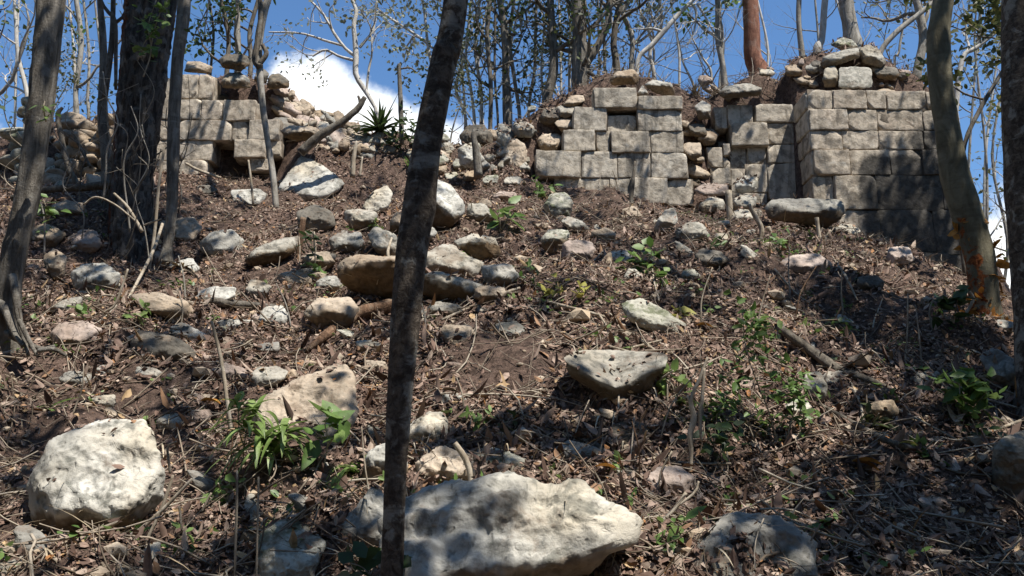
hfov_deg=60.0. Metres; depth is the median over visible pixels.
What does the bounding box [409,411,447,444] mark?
limestone rock
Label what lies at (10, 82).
forest tree
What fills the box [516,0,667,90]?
forest tree
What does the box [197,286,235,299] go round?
half buried block
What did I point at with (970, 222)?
forest tree
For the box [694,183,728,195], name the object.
limestone rock
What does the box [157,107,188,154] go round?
thin liana
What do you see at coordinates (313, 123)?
rubble stone
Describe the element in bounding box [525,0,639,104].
forest tree
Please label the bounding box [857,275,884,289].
limestone rock
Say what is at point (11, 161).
thin liana
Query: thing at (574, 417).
half buried block
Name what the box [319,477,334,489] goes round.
forest seedling
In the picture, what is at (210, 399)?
fallen leaf
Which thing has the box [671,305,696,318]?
yellow leaf plant
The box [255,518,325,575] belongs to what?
limestone rock
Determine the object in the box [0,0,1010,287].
sky
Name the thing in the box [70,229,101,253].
limestone rock
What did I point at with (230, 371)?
limestone rock
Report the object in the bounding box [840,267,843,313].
dry stalk
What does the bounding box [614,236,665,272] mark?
leafy seedling
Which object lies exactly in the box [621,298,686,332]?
limestone rock
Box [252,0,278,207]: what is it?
forest tree
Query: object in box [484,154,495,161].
rubble stone
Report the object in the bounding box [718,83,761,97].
capping stone
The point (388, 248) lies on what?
dead stick
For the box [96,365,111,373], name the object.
half buried block
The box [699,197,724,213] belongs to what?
limestone rock
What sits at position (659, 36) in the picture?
forest tree
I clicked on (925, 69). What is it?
forest tree
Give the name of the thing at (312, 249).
leafy seedling
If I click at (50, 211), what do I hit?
leafy seedling
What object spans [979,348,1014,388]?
limestone rock
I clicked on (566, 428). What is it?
dry stalk
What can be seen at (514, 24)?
forest tree
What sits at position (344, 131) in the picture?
rubble stone
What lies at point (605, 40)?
forest tree
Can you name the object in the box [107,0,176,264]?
forest tree
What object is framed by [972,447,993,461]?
dead stick
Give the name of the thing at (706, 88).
rubble stone
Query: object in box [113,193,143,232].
dead stick
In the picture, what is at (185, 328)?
limestone rock
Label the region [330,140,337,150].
rubble stone
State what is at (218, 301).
rotting log
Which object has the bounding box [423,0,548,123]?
forest tree
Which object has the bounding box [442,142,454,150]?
rubble stone
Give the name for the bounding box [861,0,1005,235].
forest tree
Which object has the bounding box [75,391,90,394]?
fallen leaf
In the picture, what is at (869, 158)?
ruined wall
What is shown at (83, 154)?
dead stick
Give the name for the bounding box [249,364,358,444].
limestone rock
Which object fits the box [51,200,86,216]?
limestone rock
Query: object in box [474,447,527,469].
limestone rock
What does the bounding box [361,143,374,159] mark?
rubble stone
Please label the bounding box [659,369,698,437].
dry stalk
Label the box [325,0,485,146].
forest tree
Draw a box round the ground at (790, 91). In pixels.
[0,53,1023,575]
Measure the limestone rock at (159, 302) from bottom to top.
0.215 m
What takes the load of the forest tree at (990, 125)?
on the ground at (790, 91)
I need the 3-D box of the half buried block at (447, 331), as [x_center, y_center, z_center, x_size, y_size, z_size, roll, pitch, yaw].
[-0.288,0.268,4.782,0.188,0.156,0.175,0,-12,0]
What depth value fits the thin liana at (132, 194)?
6.49 m
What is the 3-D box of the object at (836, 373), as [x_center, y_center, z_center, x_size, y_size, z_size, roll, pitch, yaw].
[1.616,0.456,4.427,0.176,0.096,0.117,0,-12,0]
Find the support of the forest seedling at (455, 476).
on the ground at (790, 91)
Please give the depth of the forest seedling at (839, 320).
5.68 m
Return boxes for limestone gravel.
[0,58,1023,575]
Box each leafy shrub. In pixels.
[676,420,752,461]
[696,298,820,443]
[916,362,1006,421]
[932,285,977,328]
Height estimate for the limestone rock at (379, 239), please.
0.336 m
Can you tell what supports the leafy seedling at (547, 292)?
on the ground at (790, 91)
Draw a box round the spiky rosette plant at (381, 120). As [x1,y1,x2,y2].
[347,94,404,138]
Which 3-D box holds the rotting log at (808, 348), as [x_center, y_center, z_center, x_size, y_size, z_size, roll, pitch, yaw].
[1.601,0.306,4.994,0.322,0.698,1.391,2,-12,-8]
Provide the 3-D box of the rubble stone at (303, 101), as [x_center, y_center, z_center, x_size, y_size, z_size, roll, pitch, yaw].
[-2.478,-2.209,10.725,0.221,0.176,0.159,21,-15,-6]
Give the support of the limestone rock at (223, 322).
on the ground at (790, 91)
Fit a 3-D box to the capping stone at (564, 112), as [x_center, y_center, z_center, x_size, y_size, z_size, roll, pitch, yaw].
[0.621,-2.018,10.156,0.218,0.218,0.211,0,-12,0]
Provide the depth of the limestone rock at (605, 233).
6.90 m
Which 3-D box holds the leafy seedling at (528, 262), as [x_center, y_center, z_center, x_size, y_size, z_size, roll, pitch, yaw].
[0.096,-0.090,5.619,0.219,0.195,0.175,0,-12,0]
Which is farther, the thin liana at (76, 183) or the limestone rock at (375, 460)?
the thin liana at (76, 183)
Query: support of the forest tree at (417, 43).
on the ground at (790, 91)
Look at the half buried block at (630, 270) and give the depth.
5.67 m
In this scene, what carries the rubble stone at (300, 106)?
on the rubble stone at (305, 118)
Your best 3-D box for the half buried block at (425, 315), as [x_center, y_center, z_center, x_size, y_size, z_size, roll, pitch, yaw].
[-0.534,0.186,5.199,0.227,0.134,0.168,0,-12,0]
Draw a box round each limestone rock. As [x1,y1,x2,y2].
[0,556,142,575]
[26,419,165,533]
[43,248,66,279]
[50,297,82,313]
[50,321,101,345]
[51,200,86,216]
[59,370,95,386]
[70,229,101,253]
[70,263,120,291]
[129,292,193,318]
[130,330,198,361]
[135,367,161,378]
[156,413,183,429]
[169,322,205,342]
[199,229,243,255]
[214,362,246,379]
[215,319,252,327]
[245,236,297,266]
[245,279,271,298]
[248,366,287,387]
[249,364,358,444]
[252,314,259,322]
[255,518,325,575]
[278,156,343,201]
[296,204,335,231]
[329,230,365,252]
[336,486,383,546]
[337,254,394,299]
[362,185,392,213]
[363,443,407,483]
[368,226,396,255]
[377,470,642,575]
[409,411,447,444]
[414,446,475,480]
[423,271,482,301]
[425,244,483,278]
[432,180,464,228]
[442,394,466,402]
[454,233,500,260]
[458,144,484,168]
[459,124,492,144]
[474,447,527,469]
[503,138,526,166]
[513,119,534,137]
[540,229,569,253]
[543,192,573,217]
[556,440,601,458]
[561,239,595,260]
[562,216,588,232]
[564,350,667,400]
[591,227,615,240]
[603,420,649,451]
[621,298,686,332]
[645,465,694,493]
[654,208,677,232]
[675,220,708,240]
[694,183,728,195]
[694,248,729,267]
[694,511,817,575]
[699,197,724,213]
[733,194,756,209]
[733,209,752,222]
[734,175,758,193]
[765,198,844,228]
[781,253,832,272]
[801,371,827,401]
[838,224,859,235]
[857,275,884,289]
[886,246,914,264]
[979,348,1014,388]
[992,430,1023,501]
[996,319,1012,332]
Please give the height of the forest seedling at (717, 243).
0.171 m
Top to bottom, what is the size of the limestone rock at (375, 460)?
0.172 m
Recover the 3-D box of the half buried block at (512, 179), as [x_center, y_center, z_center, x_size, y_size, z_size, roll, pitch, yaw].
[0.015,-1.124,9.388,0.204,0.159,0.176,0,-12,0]
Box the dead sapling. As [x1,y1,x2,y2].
[397,63,415,144]
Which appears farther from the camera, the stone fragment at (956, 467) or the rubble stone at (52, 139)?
the rubble stone at (52, 139)
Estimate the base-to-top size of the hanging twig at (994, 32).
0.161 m
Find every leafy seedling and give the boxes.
[37,193,70,222]
[67,303,87,318]
[286,400,354,470]
[296,230,323,262]
[300,261,326,276]
[338,541,411,575]
[486,195,525,230]
[512,258,543,284]
[531,175,563,197]
[541,284,556,300]
[544,272,569,298]
[570,281,590,300]
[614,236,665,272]
[649,506,705,546]
[654,267,669,286]
[952,411,1007,436]
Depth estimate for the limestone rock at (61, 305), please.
5.33 m
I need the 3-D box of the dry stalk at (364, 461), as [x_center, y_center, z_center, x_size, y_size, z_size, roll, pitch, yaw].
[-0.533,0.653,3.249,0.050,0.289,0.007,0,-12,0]
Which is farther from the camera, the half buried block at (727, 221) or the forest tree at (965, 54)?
the forest tree at (965, 54)
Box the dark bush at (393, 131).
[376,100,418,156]
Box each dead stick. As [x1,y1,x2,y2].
[10,180,111,201]
[17,319,38,356]
[37,347,66,356]
[55,107,78,183]
[70,131,91,168]
[83,196,134,221]
[97,269,128,327]
[109,223,163,325]
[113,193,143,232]
[128,478,192,537]
[144,218,160,225]
[144,475,173,546]
[148,147,164,270]
[166,441,176,473]
[178,506,182,530]
[185,162,220,178]
[200,492,211,512]
[210,321,233,435]
[233,470,237,575]
[247,160,254,204]
[255,477,259,575]
[295,217,305,256]
[297,95,366,155]
[386,237,392,255]
[441,287,519,320]
[453,441,472,480]
[534,297,613,319]
[598,313,607,328]
[608,345,682,383]
[616,319,655,351]
[617,395,619,409]
[626,339,662,349]
[651,263,659,301]
[658,451,672,490]
[663,481,699,520]
[666,384,668,400]
[686,357,708,473]
[747,204,771,237]
[774,268,816,307]
[815,217,831,242]
[831,255,857,301]
[839,363,864,422]
[843,385,959,441]
[955,418,1023,441]
[960,291,974,321]
[961,387,1017,408]
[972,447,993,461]
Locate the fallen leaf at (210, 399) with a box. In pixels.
[200,397,220,403]
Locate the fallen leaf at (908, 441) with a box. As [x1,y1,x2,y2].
[900,440,916,444]
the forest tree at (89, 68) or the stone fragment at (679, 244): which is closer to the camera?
the stone fragment at (679, 244)
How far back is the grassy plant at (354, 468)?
3.43 m
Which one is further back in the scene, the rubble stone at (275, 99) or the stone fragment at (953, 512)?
the rubble stone at (275, 99)
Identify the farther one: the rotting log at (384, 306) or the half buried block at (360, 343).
the rotting log at (384, 306)
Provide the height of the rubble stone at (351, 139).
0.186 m
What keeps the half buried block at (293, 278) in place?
on the ground at (790, 91)
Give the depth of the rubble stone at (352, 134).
10.35 m
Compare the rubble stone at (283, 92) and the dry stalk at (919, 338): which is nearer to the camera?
the dry stalk at (919, 338)
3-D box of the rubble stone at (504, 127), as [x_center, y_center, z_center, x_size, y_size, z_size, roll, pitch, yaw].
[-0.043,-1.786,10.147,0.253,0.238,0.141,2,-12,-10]
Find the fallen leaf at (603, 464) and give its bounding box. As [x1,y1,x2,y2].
[596,463,617,469]
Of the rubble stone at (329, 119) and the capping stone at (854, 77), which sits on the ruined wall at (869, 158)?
the capping stone at (854, 77)
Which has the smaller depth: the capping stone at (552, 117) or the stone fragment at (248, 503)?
the stone fragment at (248, 503)
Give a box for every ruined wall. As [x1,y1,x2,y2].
[0,96,114,184]
[156,74,284,175]
[534,87,693,207]
[705,104,795,204]
[793,89,961,271]
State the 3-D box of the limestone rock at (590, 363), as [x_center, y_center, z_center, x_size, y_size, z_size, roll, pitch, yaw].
[0.472,0.422,4.163,0.481,0.295,0.518,0,-12,0]
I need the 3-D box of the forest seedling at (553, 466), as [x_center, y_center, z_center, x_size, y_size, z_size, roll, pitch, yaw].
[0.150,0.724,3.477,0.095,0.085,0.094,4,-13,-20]
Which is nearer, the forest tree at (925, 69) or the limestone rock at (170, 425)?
the limestone rock at (170, 425)
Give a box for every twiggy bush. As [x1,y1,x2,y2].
[16,49,113,121]
[19,10,95,119]
[406,34,503,124]
[416,22,486,147]
[479,50,549,120]
[500,1,589,109]
[524,0,594,105]
[589,0,624,73]
[617,0,678,77]
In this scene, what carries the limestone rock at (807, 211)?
on the ground at (790, 91)
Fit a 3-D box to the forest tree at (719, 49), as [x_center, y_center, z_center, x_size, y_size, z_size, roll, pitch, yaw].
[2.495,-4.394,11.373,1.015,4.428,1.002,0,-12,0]
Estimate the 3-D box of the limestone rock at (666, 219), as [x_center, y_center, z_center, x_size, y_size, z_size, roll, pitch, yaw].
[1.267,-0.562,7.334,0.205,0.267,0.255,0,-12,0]
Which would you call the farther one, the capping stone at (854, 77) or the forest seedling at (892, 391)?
the capping stone at (854, 77)
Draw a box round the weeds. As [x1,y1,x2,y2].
[0,69,985,573]
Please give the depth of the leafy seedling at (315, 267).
6.67 m
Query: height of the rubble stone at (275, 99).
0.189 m
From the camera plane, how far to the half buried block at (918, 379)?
4.57 m
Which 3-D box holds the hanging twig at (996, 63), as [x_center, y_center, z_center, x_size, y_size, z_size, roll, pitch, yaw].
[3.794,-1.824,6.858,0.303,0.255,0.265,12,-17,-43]
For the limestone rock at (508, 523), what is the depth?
2.52 m
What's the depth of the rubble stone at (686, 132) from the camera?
10.11 m
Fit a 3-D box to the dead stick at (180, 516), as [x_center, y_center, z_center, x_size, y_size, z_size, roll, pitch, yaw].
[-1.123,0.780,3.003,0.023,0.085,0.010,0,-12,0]
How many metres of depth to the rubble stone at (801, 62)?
10.15 m
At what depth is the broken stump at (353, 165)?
9.36 m
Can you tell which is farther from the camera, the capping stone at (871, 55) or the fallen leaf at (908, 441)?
the capping stone at (871, 55)
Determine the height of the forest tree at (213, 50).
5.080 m
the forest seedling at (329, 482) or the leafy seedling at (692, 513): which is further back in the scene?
the forest seedling at (329, 482)
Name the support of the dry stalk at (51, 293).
on the ground at (790, 91)
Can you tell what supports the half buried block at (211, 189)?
on the ground at (790, 91)
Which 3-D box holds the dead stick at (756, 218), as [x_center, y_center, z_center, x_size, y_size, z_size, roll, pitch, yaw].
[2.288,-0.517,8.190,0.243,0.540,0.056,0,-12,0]
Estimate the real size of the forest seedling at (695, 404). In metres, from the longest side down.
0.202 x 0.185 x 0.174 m
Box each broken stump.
[350,141,356,177]
[358,157,362,176]
[471,129,482,177]
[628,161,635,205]
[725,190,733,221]
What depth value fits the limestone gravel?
4.51 m
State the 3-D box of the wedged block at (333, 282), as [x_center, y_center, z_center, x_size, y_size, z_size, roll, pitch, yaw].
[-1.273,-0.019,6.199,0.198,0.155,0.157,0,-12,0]
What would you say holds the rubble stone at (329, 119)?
on the rubble stone at (338, 114)
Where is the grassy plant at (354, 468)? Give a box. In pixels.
[325,462,358,488]
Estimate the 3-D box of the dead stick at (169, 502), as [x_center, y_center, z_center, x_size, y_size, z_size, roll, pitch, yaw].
[-1.267,0.760,3.008,0.355,0.228,0.014,0,-12,0]
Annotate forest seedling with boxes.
[121,298,150,329]
[157,277,190,289]
[200,473,245,504]
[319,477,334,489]
[328,484,349,499]
[368,217,383,229]
[449,405,495,431]
[454,471,482,479]
[497,409,517,431]
[539,462,561,478]
[607,450,637,470]
[646,358,692,395]
[675,397,685,432]
[683,399,714,423]
[707,234,726,249]
[723,289,747,307]
[753,416,782,439]
[762,228,790,258]
[799,317,823,333]
[825,310,851,328]
[830,321,859,335]
[859,401,898,430]
[884,388,905,407]
[908,433,950,466]
[929,302,942,314]
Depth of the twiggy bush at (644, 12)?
12.40 m
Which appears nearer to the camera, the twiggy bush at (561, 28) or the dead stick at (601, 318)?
the dead stick at (601, 318)
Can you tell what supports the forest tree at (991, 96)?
on the ground at (790, 91)
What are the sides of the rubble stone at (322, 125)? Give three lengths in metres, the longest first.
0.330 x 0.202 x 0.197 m
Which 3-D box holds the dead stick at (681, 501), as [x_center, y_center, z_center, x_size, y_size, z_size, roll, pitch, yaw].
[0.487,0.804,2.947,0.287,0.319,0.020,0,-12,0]
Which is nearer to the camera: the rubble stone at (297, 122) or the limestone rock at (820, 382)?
the limestone rock at (820, 382)
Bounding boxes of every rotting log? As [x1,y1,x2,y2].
[191,296,274,308]
[304,298,391,352]
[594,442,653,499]
[762,305,896,392]
[818,403,953,456]
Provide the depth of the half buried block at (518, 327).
4.96 m
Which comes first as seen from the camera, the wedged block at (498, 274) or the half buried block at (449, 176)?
the wedged block at (498, 274)
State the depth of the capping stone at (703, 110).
10.01 m
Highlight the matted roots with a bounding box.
[183,33,969,144]
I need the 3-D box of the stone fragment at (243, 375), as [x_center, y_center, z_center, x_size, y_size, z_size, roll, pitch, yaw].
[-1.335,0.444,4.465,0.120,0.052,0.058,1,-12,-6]
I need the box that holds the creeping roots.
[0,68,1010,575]
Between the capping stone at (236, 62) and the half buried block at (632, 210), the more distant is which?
the capping stone at (236, 62)
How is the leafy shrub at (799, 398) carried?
on the ground at (790, 91)
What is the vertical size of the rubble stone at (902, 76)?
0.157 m
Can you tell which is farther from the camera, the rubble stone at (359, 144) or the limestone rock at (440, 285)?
the rubble stone at (359, 144)
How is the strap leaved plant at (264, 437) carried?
on the ground at (790, 91)
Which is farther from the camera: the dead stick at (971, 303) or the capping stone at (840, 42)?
the capping stone at (840, 42)
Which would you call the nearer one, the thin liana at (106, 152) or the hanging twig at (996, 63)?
the hanging twig at (996, 63)
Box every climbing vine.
[28,101,60,122]
[130,0,171,76]
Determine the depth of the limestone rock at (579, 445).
3.67 m
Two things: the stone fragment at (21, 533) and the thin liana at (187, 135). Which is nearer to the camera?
the stone fragment at (21, 533)
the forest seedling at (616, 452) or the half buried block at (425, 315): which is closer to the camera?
the forest seedling at (616, 452)
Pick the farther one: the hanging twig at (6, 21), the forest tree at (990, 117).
the forest tree at (990, 117)
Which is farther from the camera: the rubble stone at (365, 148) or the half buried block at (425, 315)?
the rubble stone at (365, 148)
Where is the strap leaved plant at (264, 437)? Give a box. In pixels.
[199,391,320,486]
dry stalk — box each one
[49,280,56,306]
[73,363,83,413]
[177,288,182,321]
[178,256,185,299]
[230,436,232,471]
[276,283,290,326]
[361,427,368,488]
[422,304,426,338]
[456,378,464,411]
[563,416,568,438]
[586,310,620,349]
[590,463,607,499]
[631,421,640,473]
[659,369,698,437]
[700,267,712,329]
[700,354,703,414]
[758,276,769,318]
[788,248,790,294]
[794,266,816,318]
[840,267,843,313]
[915,305,922,369]
[929,297,934,328]
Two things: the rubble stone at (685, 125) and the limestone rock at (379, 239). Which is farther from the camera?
the rubble stone at (685, 125)
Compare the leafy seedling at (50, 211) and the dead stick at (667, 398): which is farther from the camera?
the leafy seedling at (50, 211)
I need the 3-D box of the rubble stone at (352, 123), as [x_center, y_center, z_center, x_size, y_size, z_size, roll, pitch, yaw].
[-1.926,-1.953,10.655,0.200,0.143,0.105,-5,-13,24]
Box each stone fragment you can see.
[13,525,50,553]
[104,407,116,416]
[139,542,160,563]
[187,470,213,490]
[236,372,248,379]
[243,494,259,521]
[288,493,315,513]
[336,329,357,339]
[367,425,381,437]
[479,198,492,206]
[599,408,614,418]
[602,251,612,263]
[674,241,693,252]
[740,245,756,257]
[784,305,803,314]
[835,314,853,323]
[918,497,938,512]
[928,497,951,508]
[940,456,960,471]
[951,504,958,516]
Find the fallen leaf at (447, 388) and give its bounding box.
[441,387,455,390]
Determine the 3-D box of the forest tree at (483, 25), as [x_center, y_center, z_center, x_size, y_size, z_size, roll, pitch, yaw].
[0.104,-4.014,13.605,2.934,6.550,2.850,0,-12,0]
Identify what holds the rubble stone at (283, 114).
on the rubble stone at (286, 122)
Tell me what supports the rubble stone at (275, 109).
on the ground at (790, 91)
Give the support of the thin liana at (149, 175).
on the ground at (790, 91)
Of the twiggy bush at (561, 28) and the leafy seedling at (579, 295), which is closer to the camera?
the leafy seedling at (579, 295)
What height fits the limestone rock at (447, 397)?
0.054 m
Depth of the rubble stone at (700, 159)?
9.97 m
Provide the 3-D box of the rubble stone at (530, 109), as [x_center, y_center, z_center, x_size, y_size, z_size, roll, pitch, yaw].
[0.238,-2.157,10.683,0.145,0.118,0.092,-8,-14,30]
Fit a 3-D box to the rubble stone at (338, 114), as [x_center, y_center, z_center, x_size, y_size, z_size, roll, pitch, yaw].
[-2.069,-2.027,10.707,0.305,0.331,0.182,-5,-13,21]
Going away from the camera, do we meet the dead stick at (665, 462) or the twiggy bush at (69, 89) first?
the dead stick at (665, 462)
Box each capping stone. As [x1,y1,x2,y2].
[184,61,212,73]
[219,54,249,70]
[221,72,250,88]
[254,69,268,83]
[267,73,289,88]
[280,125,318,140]
[537,133,560,150]
[539,107,562,125]
[555,118,571,131]
[557,105,573,118]
[563,95,584,106]
[610,69,639,85]
[637,85,648,95]
[645,80,674,95]
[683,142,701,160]
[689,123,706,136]
[695,101,710,120]
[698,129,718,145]
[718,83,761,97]
[759,69,774,76]
[784,65,802,76]
[821,48,859,68]
[822,65,838,87]
[831,37,857,50]
[838,66,872,88]
[859,45,885,67]
[874,66,899,80]
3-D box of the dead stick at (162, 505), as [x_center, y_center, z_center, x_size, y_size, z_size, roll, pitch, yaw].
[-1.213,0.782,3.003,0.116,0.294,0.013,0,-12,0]
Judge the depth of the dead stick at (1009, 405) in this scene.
4.30 m
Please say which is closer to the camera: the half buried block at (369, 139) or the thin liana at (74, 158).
the thin liana at (74, 158)
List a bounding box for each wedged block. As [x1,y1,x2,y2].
[301,251,334,270]
[315,276,342,293]
[344,209,377,230]
[389,212,400,232]
[427,301,461,317]
[430,227,436,240]
[466,203,493,223]
[474,285,505,302]
[481,264,518,286]
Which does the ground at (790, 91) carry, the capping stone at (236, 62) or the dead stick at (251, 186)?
the dead stick at (251, 186)
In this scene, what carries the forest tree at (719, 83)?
on the ground at (790, 91)
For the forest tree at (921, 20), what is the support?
on the ground at (790, 91)
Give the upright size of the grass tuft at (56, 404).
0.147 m
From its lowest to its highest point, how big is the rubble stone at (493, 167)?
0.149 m
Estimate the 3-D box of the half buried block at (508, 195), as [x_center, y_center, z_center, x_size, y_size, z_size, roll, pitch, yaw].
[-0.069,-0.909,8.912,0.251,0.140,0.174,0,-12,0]
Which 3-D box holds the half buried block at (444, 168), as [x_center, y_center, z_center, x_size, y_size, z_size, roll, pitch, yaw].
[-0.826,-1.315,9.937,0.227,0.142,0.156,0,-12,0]
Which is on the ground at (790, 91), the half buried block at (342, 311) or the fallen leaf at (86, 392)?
the half buried block at (342, 311)
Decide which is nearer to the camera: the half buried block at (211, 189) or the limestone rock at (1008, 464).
the limestone rock at (1008, 464)
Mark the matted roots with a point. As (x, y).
(708, 94)
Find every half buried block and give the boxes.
[30,223,65,246]
[88,394,115,406]
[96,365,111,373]
[153,251,160,258]
[159,217,201,241]
[169,258,199,273]
[187,409,211,424]
[196,185,217,193]
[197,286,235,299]
[230,189,267,204]
[257,342,279,352]
[258,305,288,325]
[277,268,314,284]
[304,297,358,327]
[356,340,385,352]
[366,136,373,143]
[366,360,387,371]
[379,146,396,153]
[421,309,430,319]
[438,165,447,174]
[441,324,474,344]
[442,134,449,142]
[445,172,457,179]
[453,159,465,170]
[463,170,476,180]
[476,305,486,312]
[482,175,497,185]
[493,191,517,201]
[496,321,525,336]
[504,176,521,186]
[567,414,579,422]
[611,250,631,262]
[622,206,642,217]
[624,268,642,278]
[681,269,700,280]
[715,233,728,239]
[718,220,729,224]
[740,378,758,390]
[745,229,755,234]
[753,208,761,216]
[785,399,812,414]
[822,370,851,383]
[861,400,898,418]
[910,370,939,386]
[975,372,987,380]
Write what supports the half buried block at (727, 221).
on the ground at (790, 91)
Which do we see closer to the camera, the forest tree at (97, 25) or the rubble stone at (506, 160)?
the rubble stone at (506, 160)
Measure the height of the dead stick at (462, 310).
0.259 m
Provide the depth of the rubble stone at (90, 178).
9.01 m
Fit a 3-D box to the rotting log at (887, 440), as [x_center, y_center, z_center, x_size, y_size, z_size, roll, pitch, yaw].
[1.586,0.608,3.845,0.184,0.254,0.553,9,-15,-37]
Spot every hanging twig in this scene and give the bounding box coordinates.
[0,0,18,38]
[0,0,25,19]
[0,93,16,112]
[184,9,206,42]
[194,0,211,50]
[951,12,986,37]
[980,50,1000,69]
[985,94,1000,121]
[988,21,1000,40]
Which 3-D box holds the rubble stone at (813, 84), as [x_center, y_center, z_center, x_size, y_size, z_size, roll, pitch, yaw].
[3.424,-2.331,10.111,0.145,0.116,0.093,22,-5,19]
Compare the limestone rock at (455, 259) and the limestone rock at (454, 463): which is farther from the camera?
the limestone rock at (455, 259)
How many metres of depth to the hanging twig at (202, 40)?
7.55 m
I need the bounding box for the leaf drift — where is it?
[0,37,1013,575]
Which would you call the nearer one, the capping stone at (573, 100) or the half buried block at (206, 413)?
the half buried block at (206, 413)
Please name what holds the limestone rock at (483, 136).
on the ground at (790, 91)
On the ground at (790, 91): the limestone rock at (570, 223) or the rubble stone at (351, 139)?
the limestone rock at (570, 223)
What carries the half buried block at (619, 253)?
on the ground at (790, 91)
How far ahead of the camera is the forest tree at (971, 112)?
14.76 m
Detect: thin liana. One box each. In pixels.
[0,119,20,187]
[2,116,24,188]
[40,97,63,255]
[49,124,110,238]
[58,127,109,201]
[62,107,79,193]
[73,86,111,145]
[89,71,138,199]
[98,76,116,203]
[103,149,158,248]
[115,75,153,229]
[115,106,138,231]
[116,94,149,256]
[128,138,194,235]
[131,60,154,210]
[131,124,159,195]
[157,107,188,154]
[160,113,211,211]
[163,78,189,191]
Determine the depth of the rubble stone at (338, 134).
10.26 m
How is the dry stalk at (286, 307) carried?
on the ground at (790, 91)
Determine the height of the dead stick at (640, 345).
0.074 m
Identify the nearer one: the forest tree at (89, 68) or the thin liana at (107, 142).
the thin liana at (107, 142)
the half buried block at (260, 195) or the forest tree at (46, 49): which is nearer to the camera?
the forest tree at (46, 49)
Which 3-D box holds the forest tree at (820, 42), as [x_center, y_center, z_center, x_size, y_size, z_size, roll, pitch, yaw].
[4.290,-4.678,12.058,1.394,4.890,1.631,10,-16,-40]
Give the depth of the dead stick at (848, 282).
6.11 m
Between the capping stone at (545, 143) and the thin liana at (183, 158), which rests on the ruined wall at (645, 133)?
the capping stone at (545, 143)
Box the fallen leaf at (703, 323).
[697,322,711,326]
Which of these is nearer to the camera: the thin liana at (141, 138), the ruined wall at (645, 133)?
the thin liana at (141, 138)
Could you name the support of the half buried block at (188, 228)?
on the ground at (790, 91)
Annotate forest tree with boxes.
[0,0,23,127]
[0,0,34,127]
[0,0,65,356]
[0,0,72,136]
[0,3,96,123]
[19,1,174,118]
[62,0,122,113]
[63,0,98,111]
[82,0,118,118]
[97,0,122,208]
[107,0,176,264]
[157,0,190,265]
[184,0,241,75]
[186,0,257,76]
[189,0,255,74]
[204,0,275,72]
[245,0,401,117]
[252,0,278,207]
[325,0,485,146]
[380,0,467,575]
[383,0,493,124]
[394,13,474,128]
[420,0,541,129]
[423,0,512,127]
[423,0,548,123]
[425,3,560,122]
[455,0,500,126]
[464,0,588,119]
[468,0,563,127]
[473,0,608,127]
[486,0,612,80]
[496,0,640,91]
[501,1,567,95]
[512,0,593,117]
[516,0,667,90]
[523,0,589,97]
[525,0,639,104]
[555,0,636,95]
[560,0,663,82]
[564,0,699,68]
[586,0,665,79]
[589,0,653,70]
[591,0,657,73]
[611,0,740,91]
[627,0,714,87]
[631,0,738,73]
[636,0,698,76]
[641,0,741,89]
[649,0,753,95]
[671,0,742,88]
[723,0,779,65]
[737,0,874,76]
[742,0,770,78]
[764,0,838,54]
[796,0,804,58]
[813,0,827,52]
[829,0,930,77]
[838,0,861,48]
[854,0,1008,285]
[855,0,923,66]
[860,0,932,54]
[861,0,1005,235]
[881,0,971,126]
[898,0,1003,258]
[903,0,1000,277]
[914,3,1002,176]
[926,0,1012,321]
[951,0,1000,110]
[951,0,1008,279]
[954,0,1000,214]
[964,8,1001,162]
[973,40,1010,289]
[1000,0,1023,426]
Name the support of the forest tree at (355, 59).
on the ground at (790, 91)
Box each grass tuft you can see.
[33,397,77,410]
[161,262,202,272]
[682,78,712,94]
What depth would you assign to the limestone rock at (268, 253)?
6.93 m
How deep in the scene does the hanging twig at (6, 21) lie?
4.72 m
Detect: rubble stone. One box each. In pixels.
[45,157,54,168]
[49,136,55,143]
[55,153,60,159]
[86,173,100,182]
[268,95,284,105]
[270,95,280,105]
[271,105,285,116]
[272,117,296,138]
[273,88,289,96]
[277,102,314,113]
[279,111,293,117]
[283,101,302,117]
[287,118,308,125]
[288,90,294,97]
[296,115,313,121]
[300,98,311,105]
[304,109,311,114]
[308,119,317,126]
[314,110,333,117]
[316,121,328,129]
[319,143,329,150]
[321,110,335,124]
[325,136,332,141]
[329,129,350,149]
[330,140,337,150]
[332,148,339,153]
[333,110,349,128]
[338,137,349,151]
[339,128,347,134]
[346,134,370,142]
[347,128,357,138]
[349,122,357,127]
[349,141,362,154]
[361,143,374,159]
[361,144,369,152]
[368,145,377,153]
[371,137,388,145]
[372,131,384,138]
[406,149,411,159]
[439,153,448,165]
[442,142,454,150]
[482,160,490,169]
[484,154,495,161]
[488,129,497,141]
[489,164,496,172]
[496,130,512,145]
[497,123,517,138]
[497,146,508,157]
[497,160,503,168]
[502,156,510,164]
[519,162,530,171]
[527,106,535,112]
[682,120,689,128]
[683,129,693,136]
[688,164,709,178]
[688,177,700,189]
[694,156,703,162]
[697,75,712,85]
[701,85,716,94]
[709,84,719,92]
[793,77,809,84]
[798,58,803,66]
[805,64,822,73]
[808,80,818,87]
[811,60,820,66]
[898,72,908,80]
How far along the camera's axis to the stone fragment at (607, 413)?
3.86 m

